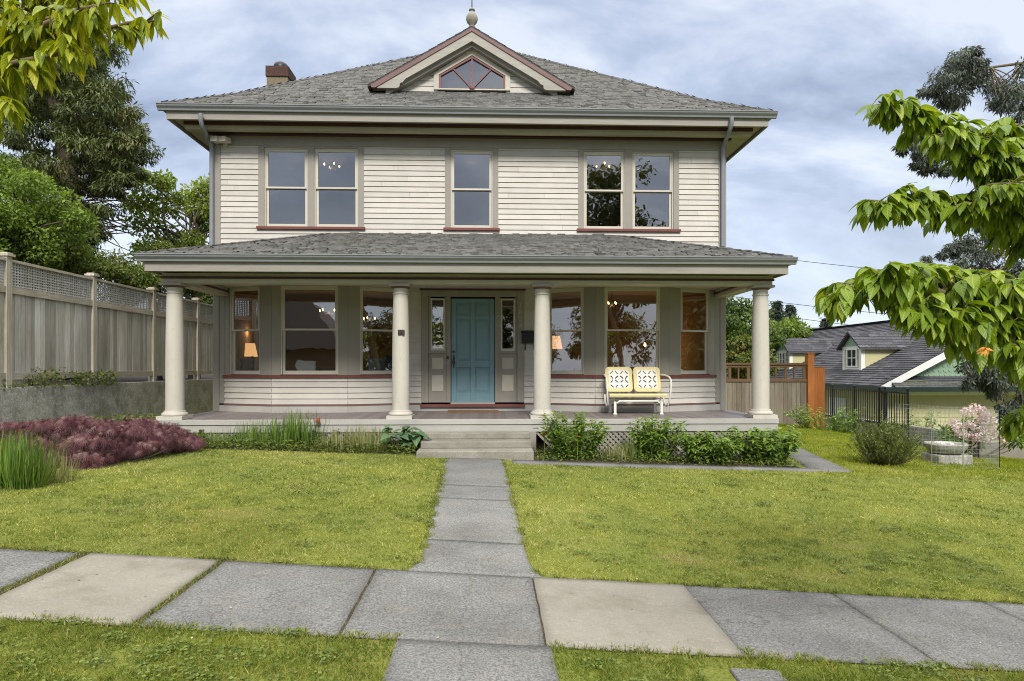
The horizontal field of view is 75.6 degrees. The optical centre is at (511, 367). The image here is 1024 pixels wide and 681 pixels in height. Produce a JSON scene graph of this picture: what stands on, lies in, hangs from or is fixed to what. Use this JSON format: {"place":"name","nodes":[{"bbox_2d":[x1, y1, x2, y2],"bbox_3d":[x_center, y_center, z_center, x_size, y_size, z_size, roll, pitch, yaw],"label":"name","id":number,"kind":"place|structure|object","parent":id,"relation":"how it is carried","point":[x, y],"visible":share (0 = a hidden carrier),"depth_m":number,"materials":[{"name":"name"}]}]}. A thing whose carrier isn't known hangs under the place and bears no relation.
{"place":"outdoors","nodes":[
{"label":"outdoors","id":0,"kind":"place"},
{"bbox_2d":[0,548,75,588],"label":"sidewalk","id":1,"kind":"structure","parent":0,"point":[20,561],"depth_m":4.67,"materials":[{"name":"concrete"}]},
{"bbox_2d":[0,553,218,625],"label":"sidewalk","id":2,"kind":"structure","parent":0,"point":[121,587],"depth_m":4.24,"materials":[{"name":"beige concrete"}]},
{"bbox_2d":[12,370,212,386],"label":"ground","id":3,"kind":"structure","parent":0,"point":[136,379],"depth_m":16.59,"materials":[{"name":"soil"}]},
{"bbox_2d":[0,152,103,290],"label":"maple tree","id":4,"kind":"object","parent":3,"relation":"on","point":[20,221],"visible":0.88,"depth_m":12.25,"materials":[{"name":"green plant"}]},
{"bbox_2d":[19,224,99,385],"bbox_3d":[-9.672,-1.347,13.260,2.491,3.515,2.020,0,0,-16],"label":"hedge bush","id":5,"kind":"object","parent":3,"relation":"on","point":[92,268],"visible":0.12,"depth_m":13.16,"materials":[{"name":"green plant"}]},
{"bbox_2d":[0,0,172,379],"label":"cedar tree","id":6,"kind":"object","parent":3,"relation":"on","point":[105,160],"visible":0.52,"depth_m":16.05,"materials":[{"name":"green plant"}]},
{"bbox_2d":[37,246,165,306],"bbox_3d":[-9.412,-1.187,15.044,3.029,3.184,2.527,0,0,-32],"label":"hedge bush","id":7,"kind":"object","parent":3,"relation":"on","point":[123,273],"visible":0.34,"depth_m":14.90,"materials":[{"name":"green plant"}]},
{"bbox_2d":[111,237,205,379],"bbox_3d":[-9.263,-1.472,17.229,2.531,3.760,2.031,0,0,-2],"label":"hedge bush","id":8,"kind":"object","parent":3,"relation":"on","point":[165,246],"visible":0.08,"depth_m":16.88,"materials":[{"name":"green plant"}]},
{"bbox_2d":[118,166,208,378],"bbox_3d":[-9.817,-2.863,19.633,3.814,6.572,2.642,0,0,-2],"label":"ash tree","id":9,"kind":"object","parent":3,"relation":"on","point":[198,216],"visible":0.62,"depth_m":19.31,"materials":[{"name":"green plant"}]},
{"bbox_2d":[165,289,212,318],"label":"hedge bush","id":10,"kind":"object","parent":3,"relation":"on","point":[207,298],"visible":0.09,"depth_m":19.93,"materials":[{"name":"green plant"}]},
{"bbox_2d":[140,561,373,636],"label":"sidewalk","id":11,"kind":"structure","parent":0,"point":[324,599],"depth_m":4.27,"materials":[{"name":"concrete"}]},
{"bbox_2d":[341,569,544,645],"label":"sidewalk","id":12,"kind":"structure","parent":0,"point":[455,607],"depth_m":4.29,"materials":[{"name":"concrete"}]},
{"bbox_2d":[382,638,558,680],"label":"garden path","id":13,"kind":"structure","parent":0,"point":[418,660],"depth_m":3.54,"materials":[{"name":"concrete"}]},
{"bbox_2d":[440,458,508,486],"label":"garden path","id":14,"kind":"structure","parent":0,"point":[475,471],"depth_m":8.97,"materials":[{"name":"concrete"}]},
{"bbox_2d":[437,484,511,499],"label":"garden path","id":15,"kind":"structure","parent":0,"point":[477,492],"depth_m":7.81,"materials":[{"name":"concrete"}]},
{"bbox_2d":[428,497,522,543],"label":"garden path","id":16,"kind":"structure","parent":0,"point":[476,520],"depth_m":6.58,"materials":[{"name":"concrete"}]},
{"bbox_2d":[409,539,541,577],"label":"garden path","id":17,"kind":"structure","parent":0,"point":[494,558],"depth_m":5.41,"materials":[{"name":"concrete"}]},
{"bbox_2d":[0,424,1023,680],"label":"ground","id":18,"kind":"structure","parent":0,"point":[718,674],"depth_m":6.41,"materials":[{"name":"plant"}]},
{"bbox_2d":[0,427,68,489],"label":"iris clump","id":19,"kind":"object","parent":18,"relation":"on","point":[18,470],"visible":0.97,"depth_m":6.93,"materials":[{"name":"plant"}]},
{"bbox_2d":[31,449,81,483],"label":"weed clump","id":20,"kind":"object","parent":18,"relation":"on","point":[63,473],"visible":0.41,"depth_m":7.34,"materials":[{"name":"green plant"}]},
{"bbox_2d":[0,0,171,141],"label":"broadleaf tree","id":21,"kind":"object","parent":18,"relation":"on","point":[37,37],"visible":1,"depth_m":2.40,"materials":[{"name":"green plant"}]},
{"bbox_2d":[0,379,212,422],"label":"retaining wall","id":22,"kind":"structure","parent":18,"relation":"on","point":[18,404],"depth_m":11.82,"materials":[{"name":"concrete"}]},
{"bbox_2d":[23,367,67,387],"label":"wall weeds","id":23,"kind":"object","parent":22,"relation":"on","point":[47,379],"depth_m":10.51,"materials":[{"name":"green plant"}]},
{"bbox_2d":[67,368,119,386],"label":"wall weeds","id":24,"kind":"object","parent":22,"relation":"on","point":[103,381],"depth_m":11.71,"materials":[{"name":"green plant"}]},
{"bbox_2d":[0,252,212,387],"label":"wooden fence","id":25,"kind":"object","parent":22,"relation":"on","point":[87,330],"visible":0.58,"depth_m":11.65,"materials":[{"name":"wood"}]},
{"bbox_2d":[0,414,214,469],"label":"japanese maple","id":26,"kind":"object","parent":18,"relation":"on","point":[101,443],"visible":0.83,"depth_m":8.47,"materials":[{"name":"purple plant"}]},
{"bbox_2d":[81,412,159,424],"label":"ground cover","id":27,"kind":"object","parent":18,"relation":"on","point":[125,418],"visible":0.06,"depth_m":11.75,"materials":[{"name":"green plant"}]},
{"bbox_2d":[200,443,415,453],"bbox_3d":[-4.406,1.283,10.781,5.830,0.204,0.750,0,0,-2],"label":"flower bed","id":28,"kind":"object","parent":18,"relation":"on","point":[309,449],"visible":0.16,"depth_m":10.56,"materials":[{"name":"soil"}]},
{"bbox_2d":[194,430,233,447],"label":"grass clump","id":29,"kind":"object","parent":28,"relation":"on","point":[214,435],"visible":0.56,"depth_m":10.60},
{"bbox_2d":[222,421,270,447],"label":"grass clump","id":30,"kind":"object","parent":28,"relation":"on","point":[248,434],"visible":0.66,"depth_m":10.67,"materials":[{"name":"plant"}]},
{"bbox_2d":[250,415,300,448],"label":"grass clump","id":31,"kind":"object","parent":28,"relation":"on","point":[275,434],"visible":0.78,"depth_m":10.67,"materials":[{"name":"plant"}]},
{"bbox_2d":[275,409,329,447],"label":"grass clump","id":32,"kind":"object","parent":28,"relation":"on","point":[304,432],"visible":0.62,"depth_m":10.87,"materials":[{"name":"plant"}]},
{"bbox_2d":[193,431,420,454],"bbox_3d":[-4.388,1.219,10.690,5.863,0.438,0.950,0,0,-2],"label":"ground cover","id":33,"kind":"object","parent":28,"relation":"on","point":[300,448],"visible":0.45,"depth_m":10.48,"materials":[{"name":"green plant"}]},
{"bbox_2d":[313,428,354,451],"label":"grass clump","id":34,"kind":"object","parent":28,"relation":"on","point":[336,435],"visible":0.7,"depth_m":10.57,"materials":[{"name":"plant"}]},
{"bbox_2d":[333,423,380,451],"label":"grass clump","id":35,"kind":"object","parent":28,"relation":"on","point":[357,437],"visible":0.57,"depth_m":10.65,"materials":[{"name":"plant"}]},
{"bbox_2d":[357,426,402,452],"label":"grass clump","id":36,"kind":"object","parent":28,"relation":"on","point":[375,440],"visible":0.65,"depth_m":10.62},
{"bbox_2d":[378,424,430,451],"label":"hosta plant","id":37,"kind":"object","parent":28,"relation":"on","point":[408,436],"visible":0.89,"depth_m":10.70,"materials":[{"name":"green plant"}]},
{"bbox_2d":[410,457,450,564],"bbox_3d":[-0.864,1.458,7.681,0.204,0.202,5.005,0,0,-3],"label":"turf edge","id":38,"kind":"object","parent":18,"relation":"on","point":[441,473],"visible":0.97,"depth_m":7.06,"materials":[{"name":"plant"}]},
{"bbox_2d":[133,0,797,460],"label":"house","id":39,"kind":"structure","parent":18,"relation":"on","point":[461,218],"depth_m":13.30,"materials":[{"name":"paint"}]},
{"bbox_2d":[230,286,259,373],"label":"window","id":40,"kind":"structure","parent":39,"relation":"in","point":[232,290],"depth_m":13.27,"materials":[{"name":"paint"}]},
{"bbox_2d":[265,148,307,225],"bbox_3d":[-4.570,-3.638,13.414,0.868,1.595,0.116,0,0,-2],"label":"window","id":41,"kind":"structure","parent":39,"relation":"in","point":[296,150],"depth_m":13.38,"materials":[{"name":"paint"}]},
{"bbox_2d":[281,286,337,374],"bbox_3d":[-3.966,-0.727,12.984,1.121,1.735,0.116,0,0,-2],"label":"window","id":42,"kind":"structure","parent":39,"relation":"in","point":[283,331],"depth_m":12.95,"materials":[{"name":"paint"}]},
{"bbox_2d":[249,367,391,401],"bbox_3d":[-4.056,0.420,14.720,3.300,0.874,0.900,0,0,-2],"label":"sofa","id":43,"kind":"object","parent":39,"relation":"in","point":[314,368],"visible":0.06,"depth_m":14.95,"materials":[{"name":"fabric"}]},
{"bbox_2d":[239,356,254,370],"bbox_3d":[-5.785,-0.082,14.411,0.334,0.334,0.170,0,0,-2],"label":"pillow","id":44,"kind":"object","parent":43,"relation":"on","point":[246,363],"visible":1,"depth_m":14.35,"materials":[{"name":"fabric"}]},
{"bbox_2d":[367,357,386,370],"bbox_3d":[-2.943,-0.062,14.408,0.434,0.321,0.170,0,0,-2],"label":"pillow","id":45,"kind":"object","parent":43,"relation":"on","point":[376,364],"visible":0.98,"depth_m":14.35,"materials":[{"name":"fabric"}]},
{"bbox_2d":[315,149,357,226],"bbox_3d":[-3.563,-3.638,13.448,0.882,1.595,0.116,0,0,-2],"label":"window","id":46,"kind":"structure","parent":39,"relation":"in","point":[317,151],"depth_m":13.41,"materials":[{"name":"paint"}]},
{"bbox_2d":[360,287,392,373],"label":"window","id":47,"kind":"structure","parent":39,"relation":"in","point":[362,289],"depth_m":13.13,"materials":[{"name":"paint"}]},
{"bbox_2d":[451,150,492,227],"bbox_3d":[-0.825,-3.638,13.542,0.856,1.595,0.116,0,0,-2],"label":"window","id":48,"kind":"structure","parent":39,"relation":"in","point":[477,152],"depth_m":13.50,"materials":[{"name":"paint"}]},
{"bbox_2d":[451,299,493,401],"bbox_3d":[-0.798,-0.345,13.468,0.880,2.120,0.116,0,0,-2],"label":"door","id":49,"kind":"structure","parent":39,"relation":"in","point":[472,320],"depth_m":13.49,"materials":[{"name":"blue paint"}]},
{"bbox_2d":[447,410,498,412],"bbox_3d":[-0.778,0.875,13.141,1.017,0.021,0.480,0,0,-2],"label":"doormat","id":50,"kind":"object","parent":39,"relation":"on","point":[469,411],"visible":1,"depth_m":12.94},
{"bbox_2d":[521,330,533,349],"bbox_3d":[0.355,-0.551,13.438,0.340,0.414,0.125,0,0,-2],"label":"mailbox","id":51,"kind":"object","parent":39,"relation":"attached to","point":[527,336],"visible":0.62,"depth_m":13.39,"materials":[{"name":"black metal"}]},
{"bbox_2d":[551,364,570,374],"bbox_3d":[0.993,0.394,15.443,0.700,0.926,0.500,0,0,-2],"label":"side table","id":52,"kind":"object","parent":39,"relation":"in","point":[561,367],"visible":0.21,"depth_m":15.20,"materials":[{"name":"white wood"}]},
{"bbox_2d":[552,336,561,363],"bbox_3d":[0.993,-0.404,15.443,0.380,0.660,0.380,0,0,-2],"label":"table lamp","id":53,"kind":"object","parent":52,"relation":"on","point":[556,342],"visible":0.81,"depth_m":15.32,"materials":[{"name":"beige fabric"}]},
{"bbox_2d":[549,288,583,373],"bbox_3d":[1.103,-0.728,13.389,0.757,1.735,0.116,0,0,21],"label":"window","id":54,"kind":"structure","parent":39,"relation":"in","point":[581,290],"depth_m":13.31,"materials":[{"name":"paint"}]},
{"bbox_2d":[584,152,624,228],"bbox_3d":[1.894,-3.638,13.635,0.848,1.595,0.116,0,0,-2],"label":"window","id":55,"kind":"structure","parent":39,"relation":"in","point":[622,192],"depth_m":13.60,"materials":[{"name":"paint"}]},
{"bbox_2d":[611,357,653,374],"bbox_3d":[2.584,0.329,14.182,1.107,1.077,0.430,0,0,-2],"label":"slatted settle","id":56,"kind":"object","parent":39,"relation":"in","point":[633,362],"visible":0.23,"depth_m":13.99,"materials":[{"name":"white wood"}]},
{"bbox_2d":[605,287,659,373],"bbox_3d":[2.396,-0.727,13.202,1.121,1.735,0.116,0,0,-2],"label":"window","id":57,"kind":"structure","parent":39,"relation":"in","point":[657,289],"depth_m":13.16,"materials":[{"name":"paint"}]},
{"bbox_2d":[604,367,671,414],"bbox_3d":[2.369,0.438,12.649,1.243,0.896,0.633,0,0,-2],"label":"glider bench","id":58,"kind":"object","parent":39,"relation":"on","point":[624,383],"visible":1,"depth_m":12.84,"materials":[{"name":"yellow metal"}]},
{"bbox_2d":[632,152,672,228],"bbox_3d":[2.900,-3.638,13.669,0.852,1.595,0.116,0,0,-2],"label":"window","id":59,"kind":"structure","parent":39,"relation":"in","point":[659,154],"depth_m":13.63,"materials":[{"name":"paint"}]},
{"bbox_2d":[681,288,709,373],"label":"window","id":60,"kind":"structure","parent":39,"relation":"in","point":[707,292],"depth_m":13.60,"materials":[{"name":"paint"}]},
{"bbox_3d":[-5.980,0.488,15.004,0.700,0.738,0.500,0,0,-2],"label":"side table","id":61,"kind":"object","parent":39,"relation":"on","visible":0},
{"bbox_2d":[244,343,257,370],"bbox_3d":[-5.980,-0.216,15.004,0.380,0.660,0.380,0,0,-2],"label":"table lamp","id":62,"kind":"object","parent":61,"relation":"on","point":[250,350],"visible":0.45,"depth_m":14.88,"materials":[{"name":"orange fabric"}]},
{"bbox_2d":[0,616,1002,680],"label":"clover","id":63,"kind":"object","parent":18,"relation":"on","point":[933,666],"visible":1,"depth_m":3.43,"materials":[{"name":"green plant"}]},
{"bbox_2d":[0,612,1023,680],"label":"verge grass","id":64,"kind":"structure","parent":18,"relation":"on","point":[91,637],"depth_m":3.56,"materials":[{"name":"plant"}]},
{"bbox_2d":[0,542,1023,603],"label":"turf edge","id":65,"kind":"object","parent":18,"relation":"on","point":[33,548],"visible":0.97,"depth_m":5.11,"materials":[{"name":"plant"}]},
{"bbox_2d":[500,459,544,575],"bbox_3d":[-0.005,1.506,7.661,0.218,0.234,5.132,0,0,-4],"label":"turf edge","id":66,"kind":"object","parent":18,"relation":"on","point":[514,503],"visible":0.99,"depth_m":7.31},
{"bbox_2d":[97,451,1023,595],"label":"clover","id":67,"kind":"object","parent":18,"relation":"on","point":[782,556],"visible":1,"depth_m":6.44,"materials":[{"name":"green plant"}]},
{"bbox_2d":[513,460,620,466],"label":"edging path","id":68,"kind":"structure","parent":18,"relation":"on","point":[593,464],"depth_m":10.01,"materials":[{"name":"concrete"}]},
{"bbox_2d":[534,452,799,467],"bbox_3d":[2.456,1.523,10.840,4.250,0.149,1.100,0,0,-2],"label":"flower bed","id":69,"kind":"object","parent":18,"relation":"on","point":[656,462],"visible":0.37,"depth_m":10.52,"materials":[{"name":"soil"}]},
{"bbox_2d":[533,410,612,459],"bbox_3d":[0.993,1.110,10.703,1.334,0.854,0.939,0,0,-2],"label":"peony bush","id":70,"kind":"object","parent":69,"relation":"on","point":[578,438],"visible":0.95,"depth_m":10.57,"materials":[{"name":"green plant"}]},
{"bbox_2d":[599,439,634,461],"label":"strap clump","id":71,"kind":"object","parent":69,"relation":"on","point":[614,453],"visible":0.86,"depth_m":10.54,"materials":[{"name":"green plant"}]},
{"bbox_2d":[622,437,646,459],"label":"strap clump","id":72,"kind":"object","parent":69,"relation":"on","point":[640,452],"visible":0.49,"depth_m":10.71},
{"bbox_2d":[625,414,689,461],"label":"peony bush","id":73,"kind":"object","parent":69,"relation":"on","point":[651,437],"visible":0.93,"depth_m":10.71,"materials":[{"name":"green plant"}]},
{"bbox_2d":[533,446,803,466],"bbox_3d":[2.507,1.477,10.844,4.327,0.326,1.113,0,0,-2],"label":"ground cover","id":74,"kind":"object","parent":69,"relation":"on","point":[675,457],"visible":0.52,"depth_m":10.54,"materials":[{"name":"green plant"}]},
{"bbox_2d":[673,430,746,464],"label":"peony bush","id":75,"kind":"object","parent":69,"relation":"on","point":[718,451],"visible":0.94,"depth_m":10.55,"materials":[{"name":"green plant"}]},
{"bbox_2d":[726,425,804,464],"bbox_3d":[4.175,1.304,10.910,1.269,0.676,1.040,0,0,13],"label":"peony bush","id":76,"kind":"object","parent":69,"relation":"on","point":[762,445],"visible":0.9,"depth_m":10.77,"materials":[{"name":"green plant"}]},
{"bbox_2d":[618,463,731,469],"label":"edging path","id":77,"kind":"structure","parent":18,"relation":"on","point":[628,465],"depth_m":10.09,"materials":[{"name":"concrete"}]},
{"bbox_2d":[726,333,779,378],"bbox_3d":[10.305,0.502,29.335,2.508,4.128,2.625,0,0,-31],"label":"leafy tree","id":78,"kind":"object","parent":18,"relation":"on","point":[737,353],"visible":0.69,"depth_m":29.06,"materials":[{"name":"green plant"}]},
{"bbox_2d":[726,296,791,368],"bbox_3d":[10.826,-0.450,31.455,4.385,6.086,4.077,0,0,-2],"label":"leafy tree","id":79,"kind":"object","parent":18,"relation":"on","point":[737,323],"visible":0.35,"depth_m":30.60,"materials":[{"name":"green plant"}]},
{"bbox_2d":[730,668,787,680],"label":"meter box","id":80,"kind":"object","parent":18,"relation":"on","point":[740,674],"visible":0.93,"depth_m":3.59,"materials":[{"name":"concrete"}]},
{"bbox_2d":[726,353,824,427],"bbox_3d":[6.947,0.777,20.249,5.371,2.446,0.240,0,0,-2],"label":"wooden fence","id":81,"kind":"object","parent":18,"relation":"on","point":[808,388],"visible":0.41,"depth_m":20.27,"materials":[{"name":"brown wood"}]},
{"bbox_2d":[727,466,827,471],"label":"edging path","id":82,"kind":"structure","parent":18,"relation":"on","point":[776,468],"depth_m":10.22,"materials":[{"name":"concrete"}]},
{"bbox_2d":[769,315,813,351],"bbox_3d":[14.831,0.039,36.790,3.998,6.118,3.535,0,0,-2],"label":"leafy tree","id":83,"kind":"object","parent":18,"relation":"on","point":[796,327],"visible":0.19,"depth_m":35.81,"materials":[{"name":"green plant"}]},
{"bbox_2d":[777,447,853,472],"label":"edging path","id":84,"kind":"structure","parent":18,"relation":"on","point":[809,459],"depth_m":11.25,"materials":[{"name":"concrete"}]},
{"bbox_2d":[779,403,865,431],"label":"garden shrub","id":85,"kind":"object","parent":18,"relation":"on","point":[808,417],"visible":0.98,"depth_m":18.91,"materials":[{"name":"green plant"}]},
{"bbox_2d":[824,413,864,432],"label":"weed clump","id":86,"kind":"object","parent":18,"relation":"on","point":[847,426],"visible":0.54,"depth_m":19.19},
{"bbox_2d":[825,384,908,441],"bbox_3d":[10.303,1.420,20.539,0.090,1.770,6.440,0,0,-2],"label":"metal fence","id":87,"kind":"object","parent":18,"relation":"on","point":[832,398],"visible":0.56,"depth_m":19.32,"materials":[{"name":"metal"}]},
{"bbox_2d":[726,320,1018,441],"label":"neighbour house","id":88,"kind":"structure","parent":18,"relation":"on","point":[873,356],"depth_m":23.87,"materials":[{"name":"grey"}]},
{"bbox_2d":[847,411,923,465],"bbox_3d":[6.386,1.201,11.317,1.190,0.943,1.143,0,0,42],"label":"yew bush","id":89,"kind":"object","parent":18,"relation":"on","point":[880,445],"visible":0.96,"depth_m":11.16,"materials":[{"name":"green plant"}]},
{"bbox_2d":[825,414,959,443],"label":"driveway wall","id":90,"kind":"structure","parent":18,"relation":"on","point":[925,432],"depth_m":17.32,"materials":[{"name":"concrete"}]},
{"bbox_2d":[812,89,1023,441],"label":"dogwood tree","id":91,"kind":"object","parent":18,"relation":"on","point":[955,309],"visible":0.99,"depth_m":2.98,"materials":[{"name":"green plant"}]},
{"bbox_2d":[977,322,992,356],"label":"orange flower","id":92,"kind":"object","parent":91,"relation":"hanging from","point":[984,350],"visible":1,"depth_m":2.25,"materials":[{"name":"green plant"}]},
{"bbox_2d":[905,406,939,427],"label":"foxglove plant","id":93,"kind":"object","parent":18,"relation":"on","point":[913,423],"visible":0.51,"depth_m":19.93,"materials":[{"name":"green plant"}]},
{"bbox_2d":[921,441,971,464],"bbox_3d":[7.870,1.562,11.976,0.690,0.415,0.690,0,0,-2],"label":"stone basin","id":94,"kind":"object","parent":18,"relation":"on","point":[950,455],"visible":0.93,"depth_m":11.74,"materials":[{"name":"stone"}]},
{"bbox_2d":[895,404,999,467],"bbox_3d":[8.286,1.298,12.280,2.206,1.184,1.828,0,0,-2],"label":"wire cage","id":95,"kind":"object","parent":18,"relation":"on","point":[983,436],"visible":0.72,"depth_m":11.46,"materials":[{"name":"metal"}]},
{"bbox_2d":[890,45,1023,423],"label":"eucalyptus tree","id":96,"kind":"object","parent":18,"relation":"on","point":[969,68],"visible":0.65,"depth_m":15.06,"materials":[{"name":"green plant"}]},
{"bbox_2d":[922,442,1023,458],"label":"garden wall","id":97,"kind":"structure","parent":18,"relation":"on","point":[1015,452],"depth_m":15.41,"materials":[{"name":"stone"}]},
{"bbox_2d":[932,403,1023,457],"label":"rhododendron bush","id":98,"kind":"object","parent":18,"relation":"on","point":[955,429],"visible":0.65,"depth_m":13.17,"materials":[{"name":"pink plant"}]},
{"bbox_2d":[0,548,1023,671],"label":"soil","id":99,"kind":"structure","parent":0,"point":[188,584],"depth_m":4.30,"materials":[{"name":"soil"}]},
{"bbox_2d":[0,552,83,593],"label":"grass","id":100,"kind":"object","parent":99,"relation":"on","point":[38,572],"visible":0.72,"depth_m":4.47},
{"bbox_2d":[137,560,223,620],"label":"grass","id":101,"kind":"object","parent":99,"relation":"on","point":[169,597],"visible":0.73,"depth_m":4.24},
{"bbox_2d":[0,0,1023,327],"label":"sky","id":102,"kind":"structure","parent":0,"point":[793,189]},
{"bbox_2d":[41,448,1023,528],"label":"lawn grass","id":103,"kind":"structure","parent":0,"point":[387,463],"depth_m":8.55,"materials":[{"name":"plant"}]},
{"bbox_2d":[533,576,743,657],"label":"sidewalk","id":104,"kind":"structure","parent":0,"point":[600,613],"depth_m":4.33,"materials":[{"name":"beige concrete"}]},
{"bbox_2d":[684,586,938,666],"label":"sidewalk","id":105,"kind":"structure","parent":0,"point":[779,622],"depth_m":4.39,"materials":[{"name":"concrete"}]},
{"bbox_2d":[778,423,1023,482],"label":"lawn grass","id":106,"kind":"structure","parent":0,"point":[1019,463],"depth_m":11.75,"materials":[{"name":"plant"}]},
{"bbox_2d":[835,594,1023,671],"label":"sidewalk","id":107,"kind":"structure","parent":0,"point":[956,632],"depth_m":4.55,"materials":[{"name":"concrete"}]},
{"bbox_2d":[984,601,1023,621],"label":"sidewalk","id":108,"kind":"structure","parent":0,"point":[1015,610],"depth_m":5.06,"materials":[{"name":"concrete"}]},
{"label":"ground","id":109,"kind":"structure","parent":0,"visible":0},
{"bbox_2d":[769,300,787,324],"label":"conifer tree","id":110,"kind":"object","parent":109,"relation":"on","point":[778,307],"visible":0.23,"depth_m":75.69,"materials":[{"name":"green plant"}]},
{"bbox_2d":[784,304,799,323],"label":"conifer tree","id":111,"kind":"object","parent":109,"relation":"on","point":[790,310],"visible":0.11,"depth_m":78.83,"materials":[{"name":"green plant"}]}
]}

